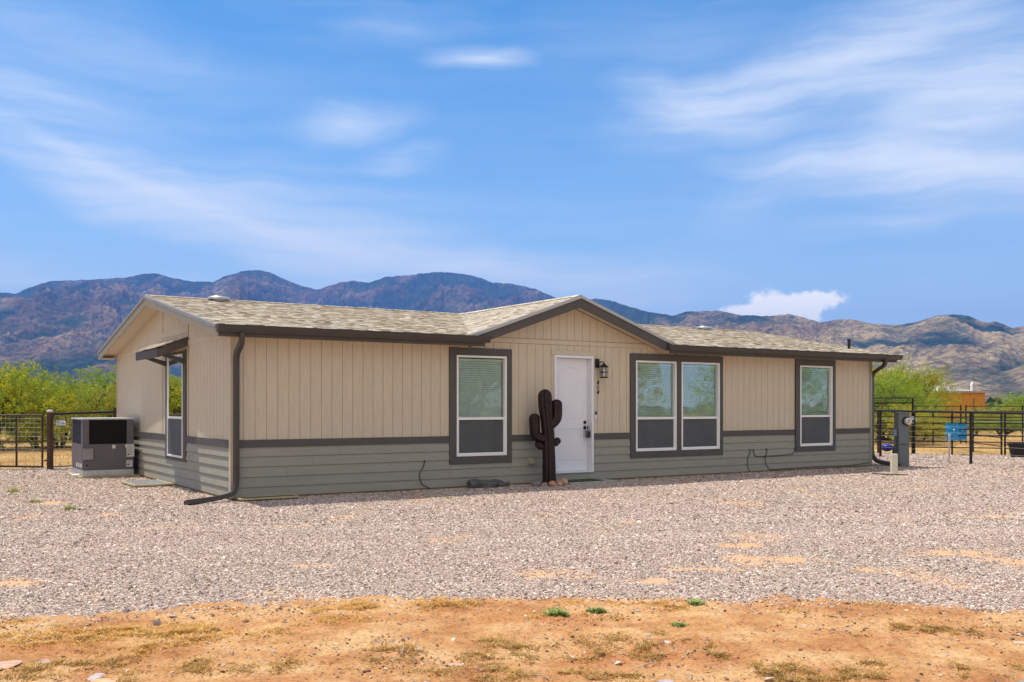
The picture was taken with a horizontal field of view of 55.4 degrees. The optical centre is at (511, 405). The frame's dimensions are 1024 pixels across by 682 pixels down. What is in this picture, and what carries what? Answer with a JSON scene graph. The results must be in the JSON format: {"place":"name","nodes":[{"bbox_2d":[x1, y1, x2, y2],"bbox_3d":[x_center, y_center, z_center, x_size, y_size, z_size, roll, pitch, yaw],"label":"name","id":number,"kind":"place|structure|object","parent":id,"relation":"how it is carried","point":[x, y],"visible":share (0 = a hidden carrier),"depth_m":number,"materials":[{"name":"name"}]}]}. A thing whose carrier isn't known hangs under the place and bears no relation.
{"place":"outdoors","nodes":[
{"label":"outdoors","id":0,"kind":"place"},
{"bbox_2d":[0,596,899,658],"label":"dry grass","id":1,"kind":"structure","parent":0,"point":[178,628],"depth_m":6.11,"materials":[{"name":"plant"}]},
{"bbox_2d":[0,590,1023,681],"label":"dirt yard","id":2,"kind":"structure","parent":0,"point":[713,623],"depth_m":5.82,"materials":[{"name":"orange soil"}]},
{"bbox_2d":[0,660,22,669],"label":"flat stone","id":3,"kind":"object","parent":2,"relation":"on","point":[8,664],"visible":0.98,"depth_m":5.31,"materials":[{"name":"beige stone"}]},
{"bbox_2d":[36,659,50,664],"bbox_3d":[-2.593,1.422,5.402,0.088,0.018,0.084,0,0,-34],"label":"flat stone","id":4,"kind":"object","parent":2,"relation":"on","point":[44,661],"visible":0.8,"depth_m":5.39,"materials":[{"name":"grey stone"}]},
{"bbox_2d":[88,673,104,680],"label":"flat stone","id":5,"kind":"object","parent":2,"relation":"on","point":[92,677],"visible":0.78,"depth_m":5.12,"materials":[{"name":"grey stone"}]},
{"bbox_2d":[91,678,119,681],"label":"flat stone","id":6,"kind":"object","parent":2,"relation":"on","point":[103,680],"visible":0.98,"depth_m":5.01,"materials":[{"name":"beige stone"}]},
{"bbox_2d":[449,663,461,666],"bbox_3d":[-0.304,1.408,5.293,0.079,0.011,0.056,0,0,0],"label":"flat stone","id":7,"kind":"object","parent":2,"relation":"on","point":[457,664],"visible":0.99,"depth_m":5.29,"materials":[{"name":"beige stone"}]},
{"bbox_2d":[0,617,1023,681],"bbox_3d":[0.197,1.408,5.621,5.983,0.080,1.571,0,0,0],"label":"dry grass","id":8,"kind":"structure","parent":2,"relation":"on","point":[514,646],"depth_m":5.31,"materials":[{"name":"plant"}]},
{"bbox_2d":[0,593,1023,681],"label":"pebbles","id":9,"kind":"object","parent":2,"relation":"on","point":[694,658],"visible":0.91,"depth_m":5.90,"materials":[{"name":"stone"}]},
{"bbox_2d":[541,605,570,616],"bbox_3d":[0.294,1.407,6.657,0.235,0.061,0.226,0,0,0],"label":"weed plant","id":10,"kind":"object","parent":2,"relation":"on","point":[556,612],"visible":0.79,"depth_m":6.64,"materials":[{"name":"green plant"}]},
{"bbox_2d":[586,606,606,612],"bbox_3d":[0.577,1.391,6.680,0.176,0.037,0.142,0,0,0],"label":"weed plant","id":11,"kind":"object","parent":2,"relation":"on","point":[597,610],"visible":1,"depth_m":6.66,"materials":[{"name":"green plant"}]},
{"bbox_2d":[658,679,673,681],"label":"flat stone","id":12,"kind":"object","parent":2,"relation":"on","point":[666,680],"visible":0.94,"depth_m":5.00,"materials":[{"name":"grey stone"}]},
{"bbox_2d":[670,621,690,627],"bbox_3d":[1.074,1.402,6.270,0.164,0.032,0.153,0,0,0],"label":"weed plant","id":13,"kind":"object","parent":2,"relation":"on","point":[679,624],"visible":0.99,"depth_m":6.26,"materials":[{"name":"green plant"}]},
{"bbox_2d":[685,597,705,605],"bbox_3d":[1.304,1.391,6.913,0.167,0.055,0.156,0,0,-13],"label":"weed plant","id":14,"kind":"object","parent":2,"relation":"on","point":[696,602],"visible":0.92,"depth_m":6.91,"materials":[{"name":"green plant"}]},
{"bbox_2d":[1012,641,1023,644],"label":"flat stone","id":15,"kind":"object","parent":2,"relation":"on","point":[1019,642],"visible":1,"depth_m":5.75,"materials":[{"name":"beige stone"}]},
{"bbox_2d":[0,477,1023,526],"bbox_3d":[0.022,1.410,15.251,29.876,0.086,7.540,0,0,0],"label":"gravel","id":16,"kind":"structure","parent":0,"point":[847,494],"depth_m":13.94,"materials":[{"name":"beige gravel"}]},
{"bbox_2d":[0,270,1023,402],"bbox_3d":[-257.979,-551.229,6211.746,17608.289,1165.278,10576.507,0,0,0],"label":"mountains","id":17,"kind":"structure","parent":0,"point":[68,326],"depth_m":4452.60,"materials":[{"name":"brown stone"}]},
{"bbox_2d":[0,419,1023,468],"bbox_3d":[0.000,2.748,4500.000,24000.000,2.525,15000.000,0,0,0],"label":"ground","id":18,"kind":"structure","parent":0,"point":[25,450],"depth_m":33.27,"materials":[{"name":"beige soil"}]},
{"bbox_2d":[0,357,77,450],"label":"mesquite tree","id":19,"kind":"object","parent":18,"relation":"on","point":[7,377],"visible":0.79,"depth_m":32.43,"materials":[{"name":"green plant"}]},
{"bbox_2d":[0,372,99,448],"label":"mesquite tree","id":20,"kind":"object","parent":18,"relation":"on","point":[18,401],"visible":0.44,"depth_m":33.42,"materials":[{"name":"green plant"}]},
{"bbox_2d":[1,360,99,440],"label":"mesquite tree","id":21,"kind":"object","parent":18,"relation":"on","point":[50,378],"visible":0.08,"depth_m":40.00,"materials":[{"name":"green plant"}]},
{"bbox_2d":[1,378,105,446],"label":"mesquite tree","id":22,"kind":"object","parent":18,"relation":"on","point":[63,443],"visible":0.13,"depth_m":34.49,"materials":[{"name":"green plant"}]},
{"bbox_2d":[4,378,111,439],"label":"mesquite tree","id":23,"kind":"object","parent":18,"relation":"on","point":[85,394],"visible":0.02,"depth_m":42.08,"materials":[{"name":"green plant"}]},
{"bbox_2d":[8,386,116,448],"bbox_3d":[-14.867,0.393,34.228,4.635,2.220,5.231,0,0,34],"label":"mesquite tree","id":24,"kind":"object","parent":18,"relation":"on","point":[103,407],"visible":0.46,"depth_m":33.26,"materials":[{"name":"green plant"}]},
{"bbox_2d":[43,379,116,441],"bbox_3d":[-14.723,0.238,36.131,5.231,2.537,4.635,0,0,-24],"label":"mesquite tree","id":25,"kind":"object","parent":18,"relation":"on","point":[94,399],"visible":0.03,"depth_m":35.06,"materials":[{"name":"green plant"}]},
{"bbox_2d":[62,362,116,396],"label":"mesquite tree","id":26,"kind":"object","parent":18,"relation":"on","point":[104,384],"visible":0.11,"depth_m":43.86,"materials":[{"name":"green plant"}]},
{"bbox_2d":[97,294,902,504],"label":"house","id":27,"kind":"structure","parent":18,"relation":"on","point":[221,397],"depth_m":17.47,"materials":[{"name":"beige paint"}]},
{"bbox_2d":[165,350,186,461],"bbox_3d":[-5.903,0.005,17.266,0.160,1.910,1.370,0,0,-33],"label":"window","id":28,"kind":"structure","parent":27,"relation":"in","point":[175,372],"depth_m":17.15,"materials":[{"name":"white glass"}]},
{"bbox_2d":[449,347,511,464],"bbox_3d":[-0.559,-0.003,17.016,1.270,2.005,0.125,0,0,-33],"label":"window","id":29,"kind":"structure","parent":27,"relation":"in","point":[478,434],"depth_m":17.02,"materials":[{"name":"grey glass"}]},
{"bbox_2d":[557,358,587,470],"bbox_3d":[1.108,0.161,18.149,0.777,2.091,0.118,0,0,-33],"label":"door","id":30,"kind":"structure","parent":27,"relation":"in","point":[571,373],"depth_m":18.19,"materials":[{"name":"white metal"}]},
{"bbox_2d":[585,425,589,437],"bbox_3d":[1.423,0.475,18.265,0.084,0.244,0.055,0,0,-33],"label":"lockbox","id":31,"kind":"object","parent":30,"relation":"hanging from","point":[587,433],"visible":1,"depth_m":18.24,"materials":[{"name":"metal"}]},
{"bbox_2d":[630,353,722,457],"bbox_3d":[3.302,-0.005,19.539,2.485,2.030,0.125,0,0,-33],"label":"window","id":32,"kind":"structure","parent":27,"relation":"in","point":[676,401],"depth_m":19.47,"materials":[{"name":"glass"}]},
{"bbox_2d":[795,359,835,451],"bbox_3d":[6.760,-0.011,21.797,1.335,2.034,0.125,0,0,-33],"label":"window","id":33,"kind":"structure","parent":27,"relation":"in","point":[815,379],"depth_m":21.80,"materials":[{"name":"glass"}]},
{"bbox_2d":[0,453,1023,621],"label":"gravel","id":34,"kind":"structure","parent":18,"relation":"on","point":[656,577],"depth_m":9.16,"materials":[{"name":"beige gravel"}]},
{"bbox_2d":[5,485,21,491],"bbox_3d":[-8.132,1.343,15.955,0.524,0.153,0.374,0,0,0],"label":"weed plant","id":35,"kind":"object","parent":34,"relation":"on","point":[13,490],"visible":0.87,"depth_m":15.90,"materials":[{"name":"green plant"}]},
{"bbox_2d":[44,410,53,468],"bbox_3d":[-10.310,0.745,21.690,0.200,1.330,0.140,0,0,0],"label":"fence post","id":36,"kind":"object","parent":34,"relation":"on","point":[50,439],"visible":1,"depth_m":21.63,"materials":[{"name":"metal"}]},
{"bbox_2d":[0,414,43,467],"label":"wire gate","id":37,"kind":"structure","parent":36,"relation":"attached to","point":[16,436],"depth_m":21.74,"materials":[{"name":"metal"}]},
{"bbox_2d":[62,504,76,510],"bbox_3d":[-5.991,1.371,13.237,0.272,0.096,0.317,0,0,41],"label":"weed plant","id":38,"kind":"object","parent":34,"relation":"on","point":[69,508],"visible":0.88,"depth_m":13.22,"materials":[{"name":"green plant"}]},
{"bbox_2d":[54,408,116,466],"bbox_3d":[-9.809,0.730,22.380,0.089,1.360,1.609,0,0,35],"label":"wire fence","id":39,"kind":"object","parent":34,"relation":"on","point":[114,411],"visible":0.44,"depth_m":22.15,"materials":[{"name":"black metal"}]},
{"bbox_2d":[56,420,64,424],"bbox_3d":[-10.126,0.380,21.869,0.190,0.110,0.010,0,0,-20],"label":"sign","id":40,"kind":"object","parent":39,"relation":"attached to","point":[60,422],"visible":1,"depth_m":21.86,"materials":[{"name":"white metal"}]},
{"bbox_2d":[68,417,139,478],"bbox_3d":[-8.338,0.835,19.773,1.229,1.190,1.390,0,0,-33],"label":"air conditioner","id":41,"kind":"object","parent":34,"relation":"on","point":[102,447],"visible":0.98,"depth_m":19.27,"materials":[{"name":"metal"}]},
{"bbox_2d":[120,479,173,486],"bbox_3d":[-6.571,1.385,17.523,0.660,0.034,1.150,0,0,-33],"label":"concrete slab","id":42,"kind":"object","parent":34,"relation":"on","point":[143,483],"visible":1,"depth_m":17.31,"materials":[{"name":"concrete"}]},
{"bbox_2d":[235,494,298,500],"bbox_3d":[-3.703,1.385,14.750,0.910,0.034,0.270,0,0,-33],"label":"vent grate","id":43,"kind":"object","parent":34,"relation":"on","point":[266,497],"visible":1,"depth_m":14.69,"materials":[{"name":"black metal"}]},
{"bbox_2d":[465,478,509,488],"bbox_3d":[-0.413,1.336,16.735,0.893,0.208,0.194,0,0,-30],"label":"log","id":44,"kind":"object","parent":34,"relation":"on","point":[478,483],"visible":0.98,"depth_m":16.63,"materials":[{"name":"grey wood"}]},
{"bbox_2d":[0,452,1023,478],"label":"gravel","id":45,"kind":"structure","parent":34,"relation":"on","point":[965,457],"depth_m":21.18,"materials":[{"name":"beige gravel"}]},
{"bbox_2d":[2,593,1023,631],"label":"gravel","id":46,"kind":"structure","parent":34,"relation":"on","point":[483,598],"depth_m":6.83,"materials":[{"name":"grey gravel"}]},
{"bbox_2d":[530,481,540,486],"bbox_3d":[0.419,1.385,17.128,0.196,0.135,0.162,0,0,-33],"label":"rock","id":47,"kind":"object","parent":34,"relation":"on","point":[536,483],"visible":0.8,"depth_m":17.07,"materials":[{"name":"stone"}]},
{"bbox_2d":[529,389,561,485],"bbox_3d":[0.599,0.556,17.324,0.611,1.712,0.252,0,0,-12],"label":"cactus sculpture","id":48,"kind":"object","parent":34,"relation":"on","point":[550,418],"visible":1,"depth_m":17.25,"materials":[{"name":"brown metal"}]},
{"bbox_2d":[548,481,557,486],"bbox_3d":[0.717,1.381,17.144,0.168,0.132,0.133,0,0,32],"label":"rock","id":49,"kind":"object","parent":34,"relation":"on","point":[552,483],"visible":0.85,"depth_m":17.10,"materials":[{"name":"stone"}]},
{"bbox_2d":[556,479,564,484],"bbox_3d":[0.850,1.372,17.350,0.171,0.155,0.192,0,0,-27],"label":"rock","id":50,"kind":"object","parent":34,"relation":"on","point":[561,480],"visible":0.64,"depth_m":17.30,"materials":[{"name":"stone"}]},
{"bbox_2d":[568,479,617,484],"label":"step slab","id":51,"kind":"structure","parent":34,"relation":"on","point":[591,482],"depth_m":17.76,"materials":[{"name":"grey concrete"}]},
{"bbox_2d":[568,479,602,481],"bbox_3d":[1.272,1.366,17.886,0.750,0.016,0.360,0,0,-33],"label":"door mat","id":52,"kind":"object","parent":51,"relation":"on","point":[579,480],"depth_m":17.77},
{"bbox_2d":[872,473,907,474],"bbox_3d":[7.721,1.394,19.916,0.714,0.028,0.017,0,0,37],"label":"rod","id":53,"kind":"object","parent":34,"relation":"on","point":[890,474],"visible":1,"depth_m":19.89,"materials":[{"name":"black metal"}]},
{"bbox_2d":[890,445,897,473],"bbox_3d":[7.863,1.110,20.059,0.120,0.600,0.120,0,0,0],"label":"pipe post","id":54,"kind":"object","parent":34,"relation":"on","point":[893,462],"visible":0.95,"depth_m":20.00,"materials":[{"name":"beige plastic"}]},
{"bbox_2d":[877,412,912,453],"bbox_3d":[11.437,0.795,29.099,1.045,1.330,0.053,0,0,36],"label":"corral panel","id":55,"kind":"object","parent":34,"relation":"on","point":[911,435],"visible":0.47,"depth_m":29.21,"materials":[{"name":"black metal"}]},
{"bbox_2d":[874,397,917,452],"bbox_3d":[11.341,0.576,28.889,1.305,1.668,0.134,0,0,9],"label":"gate frame","id":56,"kind":"object","parent":34,"relation":"on","point":[912,403],"visible":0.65,"depth_m":28.86,"materials":[{"name":"black metal"}]},
{"bbox_2d":[892,412,911,466],"bbox_3d":[9.029,0.779,22.568,0.375,1.262,0.382,0,0,-2],"label":"electric meter pedestal","id":57,"kind":"object","parent":34,"relation":"on","point":[902,423],"visible":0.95,"depth_m":22.50,"materials":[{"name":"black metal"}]},
{"bbox_2d":[899,431,908,442],"bbox_3d":[9.055,0.720,22.501,0.233,0.280,0.005,0,0,-2],"label":"panel door","id":58,"kind":"structure","parent":57,"relation":"in","point":[903,435],"depth_m":22.50,"materials":[{"name":"grey metal"}]},
{"bbox_2d":[899,445,908,462],"bbox_3d":[9.055,1.110,22.501,0.233,0.400,0.005,0,0,-2],"label":"panel door","id":59,"kind":"structure","parent":57,"relation":"in","point":[903,449],"depth_m":22.50,"materials":[{"name":"grey metal"}]},
{"bbox_2d":[874,409,1023,463],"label":"pipe rail fence","id":60,"kind":"object","parent":34,"relation":"on","point":[971,433],"visible":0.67,"depth_m":23.83,"materials":[{"name":"black metal"}]},
{"bbox_2d":[948,433,950,461],"bbox_3d":[10.963,1.050,24.427,0.062,0.720,0.057,0,0,0],"label":"standpipe","id":61,"kind":"object","parent":34,"relation":"on","point":[949,434],"visible":1,"depth_m":24.42,"materials":[{"name":"plastic"}]},
{"bbox_2d":[914,410,1002,454],"bbox_3d":[12.950,0.795,28.338,2.357,1.330,0.056,0,0,22],"label":"corral panel","id":62,"kind":"object","parent":34,"relation":"on","point":[1000,436],"visible":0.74,"depth_m":28.27,"materials":[{"name":"black metal"}]},
{"bbox_2d":[946,423,957,440],"bbox_3d":[12.778,0.750,28.300,0.340,0.500,0.340,0,0,-37],"label":"blue barrel","id":63,"kind":"object","parent":62,"relation":"attached to","point":[953,429],"visible":0.88,"depth_m":28.16,"materials":[{"name":"plastic"}]},
{"bbox_2d":[958,424,966,439],"bbox_3d":[13.362,0.760,29.000,0.340,0.500,0.340,0,0,-37],"label":"blue barrel","id":64,"kind":"object","parent":62,"relation":"attached to","point":[962,426],"visible":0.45,"depth_m":28.85,"materials":[{"name":"plastic"}]},
{"bbox_2d":[1004,411,1023,454],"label":"corral panel","id":65,"kind":"object","parent":34,"relation":"on","point":[1005,429],"visible":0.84,"depth_m":27.85,"materials":[{"name":"black metal"}]},
{"bbox_2d":[1006,443,1023,457],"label":"rubber tub","id":66,"kind":"object","parent":34,"relation":"on","point":[1015,449],"visible":0.88,"depth_m":26.90,"materials":[{"name":"black rubber"}]},
{"bbox_2d":[882,444,892,450],"bbox_3d":[11.816,1.310,30.705,0.380,0.240,0.376,0,0,0],"label":"play ball","id":67,"kind":"object","parent":18,"relation":"on","point":[886,449],"visible":0.78,"depth_m":30.58,"materials":[{"name":"blue plastic"}]},
{"bbox_2d":[874,364,941,439],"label":"willowy tree","id":68,"kind":"object","parent":18,"relation":"on","point":[894,385],"visible":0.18,"depth_m":41.52,"materials":[{"name":"green plant"}]},
{"bbox_2d":[874,382,948,441],"bbox_3d":[14.972,0.269,40.001,4.690,2.503,4.456,0,0,-28],"label":"mesquite tree","id":69,"kind":"object","parent":18,"relation":"on","point":[889,400],"visible":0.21,"depth_m":39.38,"materials":[{"name":"green plant"}]},
{"bbox_2d":[878,365,950,426],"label":"willowy tree","id":70,"kind":"object","parent":18,"relation":"on","point":[927,393],"visible":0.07,"depth_m":46.25,"materials":[{"name":"green plant"}]},
{"bbox_2d":[874,404,956,443],"bbox_3d":[15.254,0.663,37.824,3.903,1.669,4.405,0,0,-28],"label":"mesquite tree","id":71,"kind":"object","parent":18,"relation":"on","point":[922,419],"visible":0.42,"depth_m":37.02,"materials":[{"name":"green plant"}]},
{"bbox_2d":[872,349,963,438],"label":"willowy tree","id":72,"kind":"object","parent":18,"relation":"on","point":[932,379],"visible":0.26,"depth_m":43.65,"materials":[{"name":"green plant"}]},
{"bbox_2d":[874,405,961,442],"bbox_3d":[13.950,0.710,38.500,7.226,1.500,0.055,0,0,8],"label":"corral panel","id":73,"kind":"object","parent":18,"relation":"on","point":[960,406],"visible":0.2,"depth_m":38.12,"materials":[{"name":"black metal"}]},
{"bbox_2d":[910,422,946,440],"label":"mesquite tree","id":74,"kind":"object","parent":18,"relation":"on","point":[931,434],"visible":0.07,"depth_m":41.31,"materials":[{"name":"green plant"}]},
{"bbox_2d":[919,382,989,422],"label":"orange house","id":75,"kind":"structure","parent":18,"relation":"on","point":[970,397],"depth_m":83.61,"materials":[{"name":"paint"}]},
{"bbox_2d":[932,410,999,451],"bbox_3d":[14.960,0.810,32.363,0.055,1.300,9.126,0,0,12],"label":"corral panel","id":76,"kind":"object","parent":18,"relation":"on","point":[967,426],"visible":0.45,"depth_m":30.99,"materials":[{"name":"black metal"}]},
{"bbox_2d":[944,418,1009,434],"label":"mesquite tree","id":77,"kind":"object","parent":18,"relation":"on","point":[976,431],"visible":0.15,"depth_m":49.24,"materials":[{"name":"green plant"}]},
{"bbox_2d":[953,405,1023,422],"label":"mesquite tree","id":78,"kind":"object","parent":18,"relation":"on","point":[981,410],"visible":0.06,"depth_m":62.41,"materials":[{"name":"green plant"}]},
{"bbox_2d":[965,405,1023,442],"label":"corral panel","id":79,"kind":"object","parent":18,"relation":"on","point":[966,406],"visible":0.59,"depth_m":37.75,"materials":[{"name":"black metal"}]},
{"bbox_2d":[967,415,1023,435],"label":"mesquite tree","id":80,"kind":"object","parent":18,"relation":"on","point":[1007,426],"visible":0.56,"depth_m":47.76,"materials":[{"name":"green plant"}]},
{"bbox_2d":[974,405,1023,424],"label":"mesquite tree","id":81,"kind":"object","parent":18,"relation":"on","point":[995,415],"visible":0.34,"depth_m":58.24,"materials":[{"name":"plant"}]},
{"bbox_2d":[985,396,1023,410],"bbox_3d":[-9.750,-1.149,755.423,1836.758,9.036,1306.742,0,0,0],"label":"scrub","id":82,"kind":"object","parent":18,"relation":"on","point":[990,401],"visible":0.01,"depth_m":137.30,"materials":[{"name":"plant"}]},
{"bbox_2d":[990,390,1023,421],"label":"mesquite tree","id":83,"kind":"object","parent":18,"relation":"on","point":[1015,400],"visible":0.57,"depth_m":63.73,"materials":[{"name":"green plant"}]},
{"bbox_2d":[0,0,1023,327],"label":"sky","id":84,"kind":"structure","parent":0,"point":[817,160],"materials":[{"name":"blue"}]}
]}

